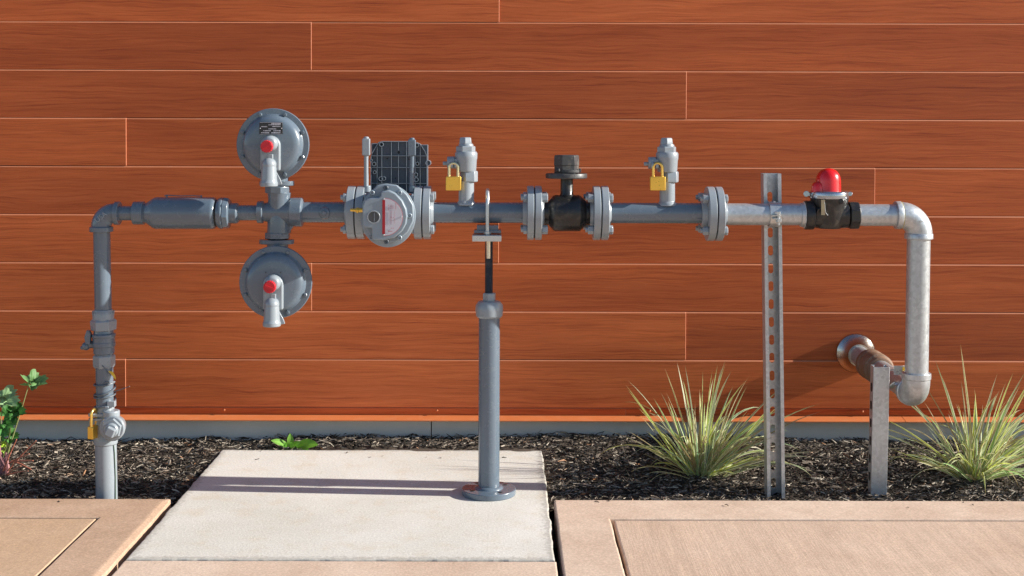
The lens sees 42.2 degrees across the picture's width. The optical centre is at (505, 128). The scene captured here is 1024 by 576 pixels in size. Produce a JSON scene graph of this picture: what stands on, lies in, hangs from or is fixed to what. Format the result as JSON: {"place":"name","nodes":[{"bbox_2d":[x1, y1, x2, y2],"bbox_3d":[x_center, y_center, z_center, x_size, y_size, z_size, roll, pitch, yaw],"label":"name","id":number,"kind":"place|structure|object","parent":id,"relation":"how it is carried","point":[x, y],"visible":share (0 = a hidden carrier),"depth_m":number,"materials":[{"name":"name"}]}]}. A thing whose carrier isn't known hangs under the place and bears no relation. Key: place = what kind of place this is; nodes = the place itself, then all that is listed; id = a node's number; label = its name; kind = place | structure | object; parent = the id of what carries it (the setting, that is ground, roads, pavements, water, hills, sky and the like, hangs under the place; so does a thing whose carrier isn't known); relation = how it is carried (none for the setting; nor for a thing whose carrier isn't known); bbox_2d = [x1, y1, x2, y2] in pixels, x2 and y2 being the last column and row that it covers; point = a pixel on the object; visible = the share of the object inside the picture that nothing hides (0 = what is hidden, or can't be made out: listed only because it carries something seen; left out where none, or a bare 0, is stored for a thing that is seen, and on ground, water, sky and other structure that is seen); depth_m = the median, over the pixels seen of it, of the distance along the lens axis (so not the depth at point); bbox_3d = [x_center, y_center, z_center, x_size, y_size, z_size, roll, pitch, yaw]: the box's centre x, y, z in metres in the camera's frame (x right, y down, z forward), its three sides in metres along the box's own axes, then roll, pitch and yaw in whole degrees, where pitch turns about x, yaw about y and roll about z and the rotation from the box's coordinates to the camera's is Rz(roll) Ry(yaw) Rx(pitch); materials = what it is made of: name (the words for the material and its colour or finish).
{"place":"outdoors","nodes":[
{"label":"outdoors","id":0,"kind":"place"},
{"bbox_2d":[0,519,95,575],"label":"pavement panel","id":1,"kind":"structure","parent":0,"point":[33,547],"depth_m":3.26,"materials":[{"name":"concrete"}]},
{"bbox_2d":[0,499,170,575],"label":"pavement border","id":2,"kind":"object","parent":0,"point":[111,538],"visible":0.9,"depth_m":3.41,"materials":[{"name":"concrete"}]},
{"bbox_2d":[112,561,557,575],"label":"pavement border","id":3,"kind":"object","parent":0,"point":[265,568],"visible":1,"depth_m":3.07,"materials":[{"name":"beige concrete"}]},
{"bbox_2d":[549,511,556,547],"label":"soil","id":4,"kind":"structure","parent":0,"point":[551,515],"depth_m":3.55,"materials":[{"name":"black soil"}]},
{"bbox_2d":[0,430,1023,511],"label":"mulch","id":5,"kind":"object","parent":4,"relation":"on","point":[580,466],"visible":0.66,"depth_m":4.00,"materials":[{"name":"brown wood"}]},
{"bbox_2d":[0,369,48,477],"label":"leafy plant","id":6,"kind":"object","parent":5,"relation":"on","point":[8,400],"visible":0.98,"depth_m":3.96,"materials":[{"name":"green plant"}]},
{"bbox_2d":[271,433,317,449],"bbox_3d":[-0.671,1.001,4.228,0.156,0.050,0.037,0,0,16],"label":"seedling","id":7,"kind":"object","parent":5,"relation":"on","point":[304,444],"visible":1,"depth_m":4.23,"materials":[{"name":"green plant"}]},
{"bbox_2d":[80,108,932,498],"bbox_3d":[0.018,0.510,3.926,2.431,1.127,0.682,0,0,-4],"label":"gas pipe assembly","id":8,"kind":"object","parent":5,"relation":"on","point":[382,210],"visible":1,"depth_m":3.67,"materials":[{"name":"grey paint"}]},
{"bbox_2d":[88,408,97,439],"bbox_3d":[-1.140,0.815,3.670,0.018,0.083,0.036,0,0,15],"label":"padlock","id":9,"kind":"object","parent":8,"relation":"hanging from","point":[92,431],"visible":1,"depth_m":3.66,"materials":[{"name":"gold metal"}]},
{"bbox_2d":[93,365,129,408],"bbox_3d":[-1.089,0.717,3.693,0.124,0.123,0.062,0,0,13],"label":"tie wire","id":10,"kind":"object","parent":8,"relation":"on","point":[109,382],"visible":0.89,"depth_m":3.67,"materials":[{"name":"grey metal"}]},
{"bbox_2d":[113,445,115,498],"bbox_3d":[-1.087,0.954,3.686,0.009,0.168,0.007,0,0,0],"label":"tracer wire","id":11,"kind":"object","parent":8,"relation":"attached to","point":[115,471],"visible":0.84,"depth_m":3.69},
{"bbox_2d":[446,162,460,190],"bbox_3d":[-0.145,0.132,3.676,0.042,0.080,0.017,0,0,0],"label":"padlock","id":12,"kind":"object","parent":8,"relation":"hanging from","point":[453,183],"visible":1,"depth_m":3.67,"materials":[{"name":"gold metal"}]},
{"bbox_2d":[650,162,665,190],"bbox_3d":[0.420,0.133,3.676,0.042,0.080,0.017,0,0,0],"label":"padlock","id":13,"kind":"object","parent":8,"relation":"hanging from","point":[657,183],"visible":1,"depth_m":3.67,"materials":[{"name":"gold metal"}]},
{"bbox_2d":[603,364,817,483],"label":"variegated grass","id":14,"kind":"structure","parent":5,"relation":"on","point":[708,457],"depth_m":3.91,"materials":[{"name":"green plant"}]},
{"bbox_2d":[761,173,784,500],"bbox_3d":[0.755,0.600,3.711,0.064,0.944,0.123,0,0,0],"label":"strut post","id":15,"kind":"object","parent":5,"relation":"on","point":[771,182],"visible":0.94,"depth_m":3.75,"materials":[{"name":"metal"}]},
{"bbox_2d":[868,365,904,497],"bbox_3d":[1.085,0.873,3.779,0.100,0.399,0.056,0,0,0],"label":"short strut post","id":16,"kind":"object","parent":5,"relation":"on","point":[878,430],"visible":0.86,"depth_m":3.77,"materials":[{"name":"metal"}]},
{"bbox_2d":[888,350,1023,493],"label":"variegated grass","id":17,"kind":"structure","parent":5,"relation":"on","point":[972,463],"depth_m":3.93,"materials":[{"name":"green plant"}]},
{"bbox_2d":[554,500,1023,575],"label":"pavement border","id":18,"kind":"object","parent":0,"point":[585,540],"visible":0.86,"depth_m":3.50,"materials":[{"name":"beige concrete"}]},
{"bbox_2d":[613,521,1023,575],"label":"pavement panel","id":19,"kind":"structure","parent":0,"point":[794,548],"depth_m":3.23,"materials":[{"name":"beige concrete"}]},
{"label":"ground","id":20,"kind":"structure","parent":0,"visible":0},
{"bbox_2d":[126,450,554,561],"bbox_3d":[-0.392,1.079,3.671,1.020,0.120,1.073,0,0,0],"label":"concrete pad","id":21,"kind":"object","parent":20,"relation":"on","point":[329,505],"visible":0.96,"depth_m":3.52,"materials":[{"name":"white concrete"}]},
{"bbox_2d":[462,188,515,500],"bbox_3d":[-0.047,0.593,3.700,0.151,0.853,0.151,0,0,0],"label":"pipe support","id":22,"kind":"object","parent":21,"relation":"on","point":[488,486],"visible":1,"depth_m":3.67,"materials":[{"name":"grey paint"}]},
{"bbox_2d":[0,0,1023,442],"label":"siding wall","id":23,"kind":"structure","parent":20,"relation":"on","point":[130,102],"depth_m":4.34,"materials":[{"name":"brown wood"}]}
]}

